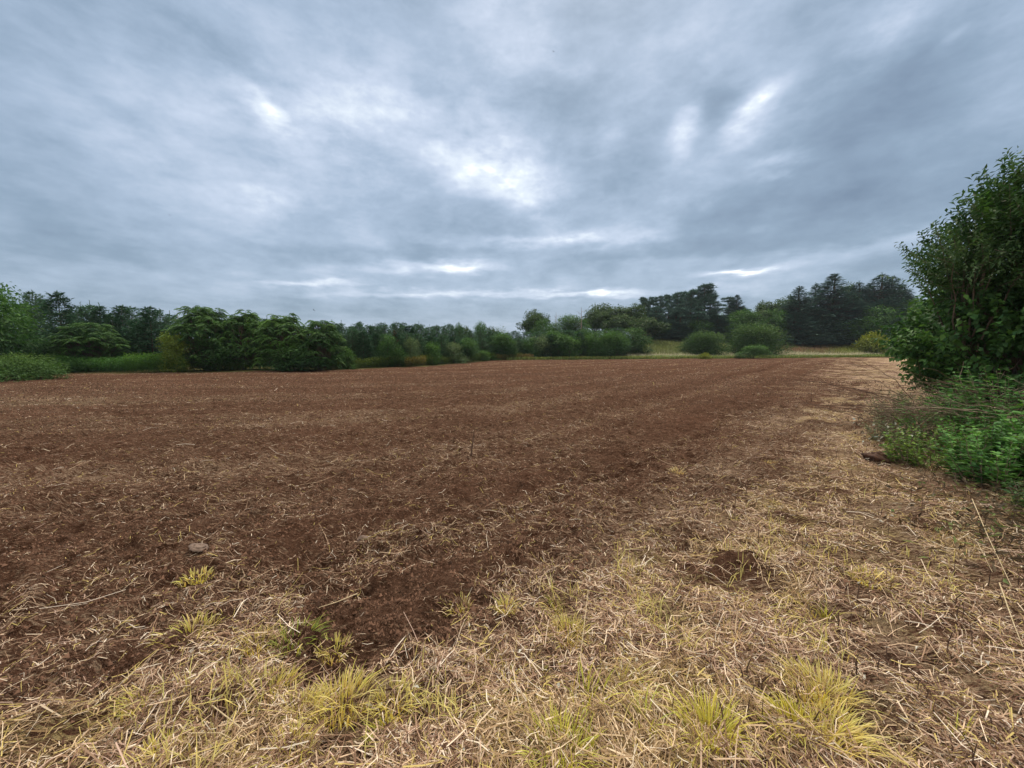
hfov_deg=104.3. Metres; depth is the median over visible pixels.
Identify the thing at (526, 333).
young conifer
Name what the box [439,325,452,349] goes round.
young conifer
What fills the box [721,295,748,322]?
spruce tree
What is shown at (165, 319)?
young conifer
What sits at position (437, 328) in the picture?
young conifer
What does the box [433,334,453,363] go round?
young conifer
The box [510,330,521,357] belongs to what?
young conifer
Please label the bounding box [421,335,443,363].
young conifer
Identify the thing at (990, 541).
dry stalk
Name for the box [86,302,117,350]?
young conifer
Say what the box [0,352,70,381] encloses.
weedy thicket
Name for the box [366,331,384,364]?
young conifer
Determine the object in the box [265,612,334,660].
grass tuft
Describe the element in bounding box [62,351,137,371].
leafy shrub
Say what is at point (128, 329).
young conifer
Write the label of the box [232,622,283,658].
grass tuft
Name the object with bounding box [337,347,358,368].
leafy shrub
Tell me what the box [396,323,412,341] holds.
young conifer
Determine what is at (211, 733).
dry stalk
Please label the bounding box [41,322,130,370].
frond leaved tree
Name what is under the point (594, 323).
broad tree
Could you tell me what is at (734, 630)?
grass tuft
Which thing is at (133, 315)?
young conifer
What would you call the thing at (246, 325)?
frond leaved tree
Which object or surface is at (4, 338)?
leafy tree
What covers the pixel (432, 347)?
leafy shrub
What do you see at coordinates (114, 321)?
young conifer
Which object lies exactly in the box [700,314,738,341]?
spruce tree
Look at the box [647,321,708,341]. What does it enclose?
tree
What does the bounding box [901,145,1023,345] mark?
leafy tree
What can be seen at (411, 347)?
pale shrub
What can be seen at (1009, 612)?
dry stalk
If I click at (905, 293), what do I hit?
spruce tree
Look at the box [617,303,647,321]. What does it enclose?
broad tree
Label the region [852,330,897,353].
golden bush
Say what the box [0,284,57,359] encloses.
leafy tree
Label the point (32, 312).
young conifer
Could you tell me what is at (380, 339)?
young conifer
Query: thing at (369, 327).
young conifer
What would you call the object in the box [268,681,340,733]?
grass tuft
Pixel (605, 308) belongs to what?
broad tree
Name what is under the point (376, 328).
young conifer
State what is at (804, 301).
spruce tree
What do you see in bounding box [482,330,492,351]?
young conifer
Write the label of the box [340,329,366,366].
young conifer
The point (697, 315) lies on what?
pine tree
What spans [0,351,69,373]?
weedy thicket
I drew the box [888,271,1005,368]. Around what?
leafy tree
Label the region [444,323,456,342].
young conifer
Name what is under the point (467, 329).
broad tree
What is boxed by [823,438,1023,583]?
hedge litter
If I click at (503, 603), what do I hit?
grass tuft
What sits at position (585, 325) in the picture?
leafy tree
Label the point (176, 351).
leafy shrub
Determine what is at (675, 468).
grass tuft
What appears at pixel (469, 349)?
bush
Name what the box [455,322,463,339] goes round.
leafy tree
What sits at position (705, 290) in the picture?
pine tree
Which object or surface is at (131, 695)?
grass tuft
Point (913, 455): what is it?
weed clump
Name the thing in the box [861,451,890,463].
root clod
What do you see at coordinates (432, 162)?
sky
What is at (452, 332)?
young conifer
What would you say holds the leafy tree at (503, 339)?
on the ground at (612, 368)
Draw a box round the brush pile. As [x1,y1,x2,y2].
[761,358,1023,466]
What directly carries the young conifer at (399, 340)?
on the ground at (612, 368)
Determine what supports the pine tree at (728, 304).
on the ground at (612, 368)
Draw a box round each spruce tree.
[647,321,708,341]
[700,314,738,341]
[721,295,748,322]
[777,312,844,345]
[778,286,835,342]
[801,273,882,342]
[804,282,829,324]
[817,298,901,345]
[848,280,877,306]
[859,272,910,321]
[872,275,918,314]
[895,283,919,303]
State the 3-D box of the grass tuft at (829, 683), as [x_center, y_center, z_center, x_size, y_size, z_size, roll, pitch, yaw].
[1.477,1.432,1.910,0.476,0.138,0.423,0,5,0]
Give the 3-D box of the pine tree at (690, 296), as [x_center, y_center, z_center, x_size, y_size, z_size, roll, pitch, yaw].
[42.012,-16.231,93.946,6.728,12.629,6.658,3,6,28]
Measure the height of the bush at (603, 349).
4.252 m
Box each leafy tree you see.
[0,281,46,357]
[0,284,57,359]
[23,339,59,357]
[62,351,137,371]
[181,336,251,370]
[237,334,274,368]
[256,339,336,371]
[372,333,402,366]
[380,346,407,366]
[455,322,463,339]
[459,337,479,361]
[473,320,487,348]
[486,332,514,358]
[498,339,518,359]
[519,337,540,356]
[529,317,552,340]
[544,330,559,335]
[545,321,562,332]
[546,333,572,356]
[556,313,586,335]
[573,318,594,335]
[573,328,593,349]
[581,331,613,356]
[605,330,630,355]
[624,327,654,354]
[647,320,672,338]
[679,319,716,336]
[719,317,751,342]
[728,308,769,329]
[759,308,801,341]
[838,318,882,345]
[843,305,899,345]
[877,208,1023,404]
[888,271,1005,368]
[898,297,925,313]
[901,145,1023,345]
[952,147,1023,386]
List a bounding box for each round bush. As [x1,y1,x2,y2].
[675,329,731,354]
[725,320,796,354]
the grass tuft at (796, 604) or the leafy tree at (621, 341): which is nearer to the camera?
the grass tuft at (796, 604)
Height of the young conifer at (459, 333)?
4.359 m
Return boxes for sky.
[0,0,1023,339]
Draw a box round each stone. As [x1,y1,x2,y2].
[188,543,209,551]
[357,535,367,541]
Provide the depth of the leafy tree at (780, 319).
87.22 m
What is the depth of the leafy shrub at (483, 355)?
47.43 m
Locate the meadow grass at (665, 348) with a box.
[507,338,902,359]
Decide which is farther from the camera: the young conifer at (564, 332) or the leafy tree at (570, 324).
the leafy tree at (570, 324)
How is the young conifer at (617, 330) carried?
on the ground at (612, 368)
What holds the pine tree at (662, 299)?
on the ground at (612, 368)
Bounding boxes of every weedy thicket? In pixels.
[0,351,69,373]
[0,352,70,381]
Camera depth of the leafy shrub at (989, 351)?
9.07 m
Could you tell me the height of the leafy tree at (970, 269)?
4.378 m
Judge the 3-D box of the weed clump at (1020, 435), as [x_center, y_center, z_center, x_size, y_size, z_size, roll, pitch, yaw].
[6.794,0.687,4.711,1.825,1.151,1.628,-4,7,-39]
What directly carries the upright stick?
on the ground at (612, 368)
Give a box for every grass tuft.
[107,684,159,717]
[115,717,217,767]
[146,609,223,651]
[172,566,214,586]
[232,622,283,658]
[245,659,309,715]
[249,715,328,767]
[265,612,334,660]
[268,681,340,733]
[293,659,389,732]
[310,630,362,665]
[357,667,429,725]
[362,714,394,745]
[437,591,470,615]
[469,684,523,731]
[470,643,556,703]
[487,593,525,614]
[513,697,611,767]
[538,609,593,649]
[539,594,564,616]
[564,656,640,716]
[605,653,688,715]
[623,683,688,738]
[654,681,762,766]
[668,466,684,473]
[714,618,760,645]
[729,595,755,612]
[740,682,831,751]
[763,652,886,723]
[771,592,821,618]
[799,694,910,763]
[813,604,854,623]
[843,565,903,589]
[896,733,964,767]
[925,708,974,740]
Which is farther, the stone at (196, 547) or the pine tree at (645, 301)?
the pine tree at (645, 301)
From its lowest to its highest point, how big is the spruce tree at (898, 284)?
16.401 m
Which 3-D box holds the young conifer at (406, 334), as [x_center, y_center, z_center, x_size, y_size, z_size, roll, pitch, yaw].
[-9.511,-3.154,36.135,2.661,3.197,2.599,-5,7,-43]
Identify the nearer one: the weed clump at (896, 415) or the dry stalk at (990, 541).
the dry stalk at (990, 541)
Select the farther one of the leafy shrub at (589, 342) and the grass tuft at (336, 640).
the leafy shrub at (589, 342)
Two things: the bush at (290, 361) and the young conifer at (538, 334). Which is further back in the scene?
the young conifer at (538, 334)
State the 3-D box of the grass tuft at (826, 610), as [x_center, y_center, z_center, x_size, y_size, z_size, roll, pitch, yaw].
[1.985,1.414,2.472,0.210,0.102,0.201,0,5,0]
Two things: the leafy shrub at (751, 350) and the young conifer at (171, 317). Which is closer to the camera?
the young conifer at (171, 317)
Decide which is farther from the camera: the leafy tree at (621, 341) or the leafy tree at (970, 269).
the leafy tree at (621, 341)
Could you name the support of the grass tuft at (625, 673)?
on the ground at (612, 368)
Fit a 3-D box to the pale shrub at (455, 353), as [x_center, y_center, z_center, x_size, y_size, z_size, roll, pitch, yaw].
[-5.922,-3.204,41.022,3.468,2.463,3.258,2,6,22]
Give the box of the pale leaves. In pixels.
[852,418,926,444]
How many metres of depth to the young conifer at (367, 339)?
33.09 m
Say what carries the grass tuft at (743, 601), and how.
on the ground at (612, 368)
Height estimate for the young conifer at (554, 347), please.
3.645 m
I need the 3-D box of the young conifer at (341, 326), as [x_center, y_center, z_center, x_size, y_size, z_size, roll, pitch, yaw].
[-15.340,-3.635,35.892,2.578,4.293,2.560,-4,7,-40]
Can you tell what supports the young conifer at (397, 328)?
on the ground at (612, 368)
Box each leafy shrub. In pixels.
[154,331,191,372]
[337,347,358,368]
[423,342,442,364]
[477,349,491,360]
[488,353,499,359]
[562,335,584,356]
[577,333,603,356]
[599,329,622,355]
[732,344,773,358]
[871,266,1023,415]
[969,333,1016,367]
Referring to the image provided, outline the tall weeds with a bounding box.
[34,352,884,372]
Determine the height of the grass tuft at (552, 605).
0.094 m
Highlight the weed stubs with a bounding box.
[478,447,1023,765]
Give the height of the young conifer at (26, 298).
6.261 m
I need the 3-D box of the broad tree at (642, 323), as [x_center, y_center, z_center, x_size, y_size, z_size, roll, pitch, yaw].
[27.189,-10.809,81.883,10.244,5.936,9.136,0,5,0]
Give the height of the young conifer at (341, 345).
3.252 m
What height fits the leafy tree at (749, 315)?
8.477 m
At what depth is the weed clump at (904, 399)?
7.53 m
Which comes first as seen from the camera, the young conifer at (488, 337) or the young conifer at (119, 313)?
the young conifer at (119, 313)
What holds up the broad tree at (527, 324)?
on the ground at (612, 368)
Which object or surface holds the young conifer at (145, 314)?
on the ground at (612, 368)
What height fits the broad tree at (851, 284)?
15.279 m
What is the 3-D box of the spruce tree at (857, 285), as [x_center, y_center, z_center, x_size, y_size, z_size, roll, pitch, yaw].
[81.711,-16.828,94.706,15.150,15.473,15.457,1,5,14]
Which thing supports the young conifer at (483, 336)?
on the ground at (612, 368)
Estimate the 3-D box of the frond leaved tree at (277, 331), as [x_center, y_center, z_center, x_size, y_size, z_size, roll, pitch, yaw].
[-16.703,-3.065,29.300,4.591,4.312,4.546,-5,7,-44]
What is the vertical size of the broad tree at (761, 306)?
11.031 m
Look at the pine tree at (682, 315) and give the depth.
90.25 m
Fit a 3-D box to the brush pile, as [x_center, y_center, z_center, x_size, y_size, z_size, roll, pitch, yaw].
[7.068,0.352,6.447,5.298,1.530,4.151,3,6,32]
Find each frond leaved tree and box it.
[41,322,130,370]
[158,305,244,370]
[210,309,268,369]
[247,313,308,369]
[288,320,347,370]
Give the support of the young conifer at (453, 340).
on the ground at (612, 368)
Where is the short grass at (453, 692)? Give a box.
[73,482,969,767]
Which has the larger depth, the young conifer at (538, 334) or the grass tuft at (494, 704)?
the young conifer at (538, 334)
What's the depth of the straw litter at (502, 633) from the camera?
2.46 m
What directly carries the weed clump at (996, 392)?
on the ground at (612, 368)
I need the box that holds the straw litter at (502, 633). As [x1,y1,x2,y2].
[0,359,1023,767]
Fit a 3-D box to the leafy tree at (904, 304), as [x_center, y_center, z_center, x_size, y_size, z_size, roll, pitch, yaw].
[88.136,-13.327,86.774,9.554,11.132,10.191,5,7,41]
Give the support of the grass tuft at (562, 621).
on the ground at (612, 368)
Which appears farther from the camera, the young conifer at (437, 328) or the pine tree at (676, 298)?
the pine tree at (676, 298)
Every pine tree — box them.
[638,297,652,317]
[642,297,659,317]
[647,306,669,337]
[652,295,670,335]
[661,294,675,321]
[665,292,687,321]
[666,306,694,339]
[679,288,702,325]
[679,290,688,317]
[687,282,722,327]
[689,306,714,330]
[700,295,726,325]
[719,297,740,320]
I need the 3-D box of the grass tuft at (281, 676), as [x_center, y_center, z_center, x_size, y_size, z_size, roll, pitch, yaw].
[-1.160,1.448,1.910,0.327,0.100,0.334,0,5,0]
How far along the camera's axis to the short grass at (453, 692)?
1.88 m
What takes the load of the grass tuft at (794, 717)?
on the ground at (612, 368)
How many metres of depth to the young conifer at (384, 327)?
37.61 m
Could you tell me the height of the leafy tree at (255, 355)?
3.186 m
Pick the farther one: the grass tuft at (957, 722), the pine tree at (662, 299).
the pine tree at (662, 299)
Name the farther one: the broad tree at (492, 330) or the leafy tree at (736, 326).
the leafy tree at (736, 326)
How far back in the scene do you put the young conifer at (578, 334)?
57.48 m
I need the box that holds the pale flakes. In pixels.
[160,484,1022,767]
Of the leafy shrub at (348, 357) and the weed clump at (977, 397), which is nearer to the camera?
the weed clump at (977, 397)
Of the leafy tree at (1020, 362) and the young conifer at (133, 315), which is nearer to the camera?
the leafy tree at (1020, 362)
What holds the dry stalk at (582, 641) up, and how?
on the mown straw
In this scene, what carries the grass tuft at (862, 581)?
on the ground at (612, 368)
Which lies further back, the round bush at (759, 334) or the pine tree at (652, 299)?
the pine tree at (652, 299)
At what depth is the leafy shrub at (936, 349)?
7.81 m
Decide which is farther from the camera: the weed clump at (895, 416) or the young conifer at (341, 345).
the young conifer at (341, 345)
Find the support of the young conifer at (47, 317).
on the ground at (612, 368)
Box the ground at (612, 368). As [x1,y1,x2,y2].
[0,348,1023,767]
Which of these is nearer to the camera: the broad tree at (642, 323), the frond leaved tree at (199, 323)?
the frond leaved tree at (199, 323)
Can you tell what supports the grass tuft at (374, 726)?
on the ground at (612, 368)
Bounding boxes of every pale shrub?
[401,336,421,366]
[442,342,470,363]
[529,334,555,356]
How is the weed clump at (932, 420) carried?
on the ground at (612, 368)
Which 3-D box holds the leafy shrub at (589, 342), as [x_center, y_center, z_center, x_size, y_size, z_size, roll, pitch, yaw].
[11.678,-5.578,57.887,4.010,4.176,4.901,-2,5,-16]
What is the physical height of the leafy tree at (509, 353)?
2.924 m
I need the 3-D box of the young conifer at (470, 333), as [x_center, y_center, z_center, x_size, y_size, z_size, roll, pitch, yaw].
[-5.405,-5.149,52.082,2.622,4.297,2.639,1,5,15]
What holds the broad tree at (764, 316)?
on the ground at (612, 368)
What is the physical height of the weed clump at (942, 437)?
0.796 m
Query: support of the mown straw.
on the ground at (612, 368)
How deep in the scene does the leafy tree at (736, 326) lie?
86.83 m
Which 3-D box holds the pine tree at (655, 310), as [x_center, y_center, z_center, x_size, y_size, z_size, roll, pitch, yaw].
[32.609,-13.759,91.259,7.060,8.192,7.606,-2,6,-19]
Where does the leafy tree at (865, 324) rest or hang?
on the ground at (612, 368)
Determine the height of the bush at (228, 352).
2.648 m
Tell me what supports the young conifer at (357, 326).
on the ground at (612, 368)
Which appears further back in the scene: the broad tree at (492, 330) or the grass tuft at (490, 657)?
the broad tree at (492, 330)
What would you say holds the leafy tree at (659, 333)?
on the ground at (612, 368)
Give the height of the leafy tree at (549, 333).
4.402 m
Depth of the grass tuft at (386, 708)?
1.84 m
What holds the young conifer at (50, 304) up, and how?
on the ground at (612, 368)
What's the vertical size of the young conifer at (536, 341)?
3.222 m
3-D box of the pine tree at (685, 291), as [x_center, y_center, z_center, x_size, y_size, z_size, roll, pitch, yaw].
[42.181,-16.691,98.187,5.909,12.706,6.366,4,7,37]
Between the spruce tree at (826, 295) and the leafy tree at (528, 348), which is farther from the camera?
the spruce tree at (826, 295)
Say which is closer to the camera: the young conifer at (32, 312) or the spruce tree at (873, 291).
the young conifer at (32, 312)
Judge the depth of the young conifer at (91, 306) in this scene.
34.48 m
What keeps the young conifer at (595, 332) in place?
on the ground at (612, 368)
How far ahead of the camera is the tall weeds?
27.19 m
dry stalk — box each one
[188,732,246,745]
[212,705,251,743]
[319,593,356,607]
[573,590,588,711]
[972,499,1011,586]
[999,582,1022,646]
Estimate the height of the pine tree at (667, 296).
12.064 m
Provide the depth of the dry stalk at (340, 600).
2.66 m
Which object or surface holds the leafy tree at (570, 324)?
on the ground at (612, 368)
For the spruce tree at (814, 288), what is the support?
on the ground at (612, 368)
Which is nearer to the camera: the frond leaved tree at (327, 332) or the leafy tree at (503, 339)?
the frond leaved tree at (327, 332)
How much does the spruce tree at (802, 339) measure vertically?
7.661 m
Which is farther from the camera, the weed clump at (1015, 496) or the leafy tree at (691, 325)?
the leafy tree at (691, 325)
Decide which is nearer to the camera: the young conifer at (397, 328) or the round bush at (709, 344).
the young conifer at (397, 328)
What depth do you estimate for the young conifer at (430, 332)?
41.77 m
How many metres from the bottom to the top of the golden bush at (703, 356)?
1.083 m
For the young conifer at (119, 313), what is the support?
on the ground at (612, 368)
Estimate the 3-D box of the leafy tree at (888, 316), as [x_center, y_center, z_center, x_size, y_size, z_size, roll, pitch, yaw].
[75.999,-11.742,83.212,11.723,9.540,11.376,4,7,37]
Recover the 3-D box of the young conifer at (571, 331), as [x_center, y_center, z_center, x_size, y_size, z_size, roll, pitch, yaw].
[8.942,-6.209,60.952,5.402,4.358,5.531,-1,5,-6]
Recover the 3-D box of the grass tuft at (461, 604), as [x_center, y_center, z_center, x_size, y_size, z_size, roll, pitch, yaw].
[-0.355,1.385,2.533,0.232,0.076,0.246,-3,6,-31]
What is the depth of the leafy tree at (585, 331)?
61.38 m
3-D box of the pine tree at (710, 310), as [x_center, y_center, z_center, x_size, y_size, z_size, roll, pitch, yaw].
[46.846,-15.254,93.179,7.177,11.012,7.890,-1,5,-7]
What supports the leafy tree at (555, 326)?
on the ground at (612, 368)
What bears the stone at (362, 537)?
on the ground at (612, 368)
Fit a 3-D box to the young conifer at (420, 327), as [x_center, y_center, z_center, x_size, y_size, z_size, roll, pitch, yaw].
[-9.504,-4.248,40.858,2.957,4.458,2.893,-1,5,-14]
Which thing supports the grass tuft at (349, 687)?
on the ground at (612, 368)
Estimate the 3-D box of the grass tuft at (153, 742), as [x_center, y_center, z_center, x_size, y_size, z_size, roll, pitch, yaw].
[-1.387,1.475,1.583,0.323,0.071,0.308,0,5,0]
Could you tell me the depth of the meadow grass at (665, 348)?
70.02 m
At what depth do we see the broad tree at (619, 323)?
82.20 m
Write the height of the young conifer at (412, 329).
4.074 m
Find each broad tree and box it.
[462,326,473,337]
[486,326,494,334]
[515,309,550,337]
[578,308,614,332]
[582,302,631,332]
[600,313,637,332]
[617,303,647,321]
[625,317,671,335]
[751,308,784,326]
[755,296,802,317]
[755,301,776,312]
[831,281,866,301]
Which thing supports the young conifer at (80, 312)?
on the ground at (612, 368)
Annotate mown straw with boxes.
[0,406,1023,767]
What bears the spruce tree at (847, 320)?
on the ground at (612, 368)
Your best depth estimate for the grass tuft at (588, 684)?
1.89 m
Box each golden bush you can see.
[697,352,711,358]
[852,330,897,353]
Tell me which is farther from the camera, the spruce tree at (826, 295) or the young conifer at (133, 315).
the spruce tree at (826, 295)
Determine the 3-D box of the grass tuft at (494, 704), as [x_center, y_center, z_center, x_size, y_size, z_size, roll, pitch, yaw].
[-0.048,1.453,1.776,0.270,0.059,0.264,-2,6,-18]
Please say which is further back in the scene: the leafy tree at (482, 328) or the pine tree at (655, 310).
the pine tree at (655, 310)
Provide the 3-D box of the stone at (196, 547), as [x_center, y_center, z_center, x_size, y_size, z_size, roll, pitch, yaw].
[-2.486,1.294,3.153,0.158,0.055,0.126,0,5,0]
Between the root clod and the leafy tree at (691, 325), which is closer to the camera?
the root clod
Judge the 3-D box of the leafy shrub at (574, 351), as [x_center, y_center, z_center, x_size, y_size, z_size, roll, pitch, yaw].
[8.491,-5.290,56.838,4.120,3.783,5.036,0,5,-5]
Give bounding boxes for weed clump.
[862,389,941,417]
[862,416,924,444]
[866,399,936,432]
[879,424,982,469]
[890,385,1004,433]
[891,388,1014,451]
[916,366,1023,426]
[924,365,1023,450]
[927,420,1023,490]
[933,413,1019,472]
[982,391,1023,479]
[1001,478,1023,508]
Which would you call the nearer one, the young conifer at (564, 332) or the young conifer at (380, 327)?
the young conifer at (380, 327)
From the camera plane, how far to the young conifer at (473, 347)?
46.46 m
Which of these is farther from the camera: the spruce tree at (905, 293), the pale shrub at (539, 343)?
the spruce tree at (905, 293)
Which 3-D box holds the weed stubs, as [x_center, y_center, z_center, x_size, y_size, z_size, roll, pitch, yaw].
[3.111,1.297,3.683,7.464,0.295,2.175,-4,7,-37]
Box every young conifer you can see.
[9,298,48,341]
[17,290,56,341]
[28,294,62,337]
[34,291,87,352]
[63,301,97,323]
[75,300,103,326]
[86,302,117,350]
[99,315,128,355]
[104,304,149,354]
[115,317,158,363]
[121,305,152,337]
[128,306,174,357]
[146,308,175,352]
[155,310,180,338]
[327,330,348,367]
[337,320,353,351]
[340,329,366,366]
[350,322,367,353]
[351,331,377,366]
[361,324,376,353]
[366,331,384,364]
[368,326,381,352]
[374,334,392,364]
[375,323,386,333]
[377,324,393,351]
[384,332,407,365]
[389,322,406,351]
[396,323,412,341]
[398,332,421,365]
[405,325,421,353]
[409,332,428,364]
[414,321,428,353]
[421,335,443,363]
[422,324,435,345]
[430,325,447,356]
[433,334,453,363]
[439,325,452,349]
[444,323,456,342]
[446,336,467,362]
[447,325,461,341]
[454,327,465,340]
[459,338,479,361]
[464,328,477,358]
[475,329,489,347]
[475,338,493,359]
[481,336,501,356]
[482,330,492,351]
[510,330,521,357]
[513,337,524,356]
[514,331,535,349]
[523,337,543,356]
[531,331,546,344]
[539,334,567,356]
[554,330,574,355]
[562,330,580,355]
[570,331,589,356]
[588,328,603,341]
[607,327,633,355]
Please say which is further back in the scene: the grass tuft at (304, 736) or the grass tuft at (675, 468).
the grass tuft at (675, 468)
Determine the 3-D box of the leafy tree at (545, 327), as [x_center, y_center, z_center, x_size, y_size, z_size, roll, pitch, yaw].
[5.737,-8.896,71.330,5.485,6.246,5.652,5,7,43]
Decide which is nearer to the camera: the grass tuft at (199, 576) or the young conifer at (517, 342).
the grass tuft at (199, 576)
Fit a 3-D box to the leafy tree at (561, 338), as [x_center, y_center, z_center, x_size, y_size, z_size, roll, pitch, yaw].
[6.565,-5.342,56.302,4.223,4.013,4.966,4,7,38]
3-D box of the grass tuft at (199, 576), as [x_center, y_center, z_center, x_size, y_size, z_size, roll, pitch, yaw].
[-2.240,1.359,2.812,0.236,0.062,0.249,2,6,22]
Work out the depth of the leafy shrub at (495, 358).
50.11 m
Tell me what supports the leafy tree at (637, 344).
on the ground at (612, 368)
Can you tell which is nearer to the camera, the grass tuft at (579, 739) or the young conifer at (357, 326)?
the grass tuft at (579, 739)
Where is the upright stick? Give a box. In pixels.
[470,430,474,456]
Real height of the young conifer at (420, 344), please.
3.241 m
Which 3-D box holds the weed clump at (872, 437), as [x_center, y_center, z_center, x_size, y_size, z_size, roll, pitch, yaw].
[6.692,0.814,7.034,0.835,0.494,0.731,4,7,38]
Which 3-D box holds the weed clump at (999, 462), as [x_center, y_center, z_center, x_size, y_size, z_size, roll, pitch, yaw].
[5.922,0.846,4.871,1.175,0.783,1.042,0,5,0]
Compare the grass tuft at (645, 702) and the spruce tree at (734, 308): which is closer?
the grass tuft at (645, 702)
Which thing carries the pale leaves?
on the brush pile
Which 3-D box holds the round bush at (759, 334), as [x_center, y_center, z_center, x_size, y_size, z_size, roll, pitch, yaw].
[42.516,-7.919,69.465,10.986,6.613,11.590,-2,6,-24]
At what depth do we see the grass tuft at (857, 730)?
1.70 m
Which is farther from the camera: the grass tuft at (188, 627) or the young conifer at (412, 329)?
the young conifer at (412, 329)
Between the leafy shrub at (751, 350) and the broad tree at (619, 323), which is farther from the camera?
the broad tree at (619, 323)
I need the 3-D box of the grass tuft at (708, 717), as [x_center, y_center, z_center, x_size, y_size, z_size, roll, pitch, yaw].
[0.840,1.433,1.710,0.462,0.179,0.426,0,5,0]
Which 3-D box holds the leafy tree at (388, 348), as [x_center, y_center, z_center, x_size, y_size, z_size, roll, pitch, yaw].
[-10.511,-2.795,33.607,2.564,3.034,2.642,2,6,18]
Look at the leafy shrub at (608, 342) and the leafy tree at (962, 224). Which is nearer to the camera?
the leafy tree at (962, 224)
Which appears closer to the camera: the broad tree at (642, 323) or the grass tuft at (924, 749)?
the grass tuft at (924, 749)
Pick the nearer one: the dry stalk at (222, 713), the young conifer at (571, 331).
the dry stalk at (222, 713)
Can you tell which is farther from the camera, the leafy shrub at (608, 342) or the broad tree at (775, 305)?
the broad tree at (775, 305)

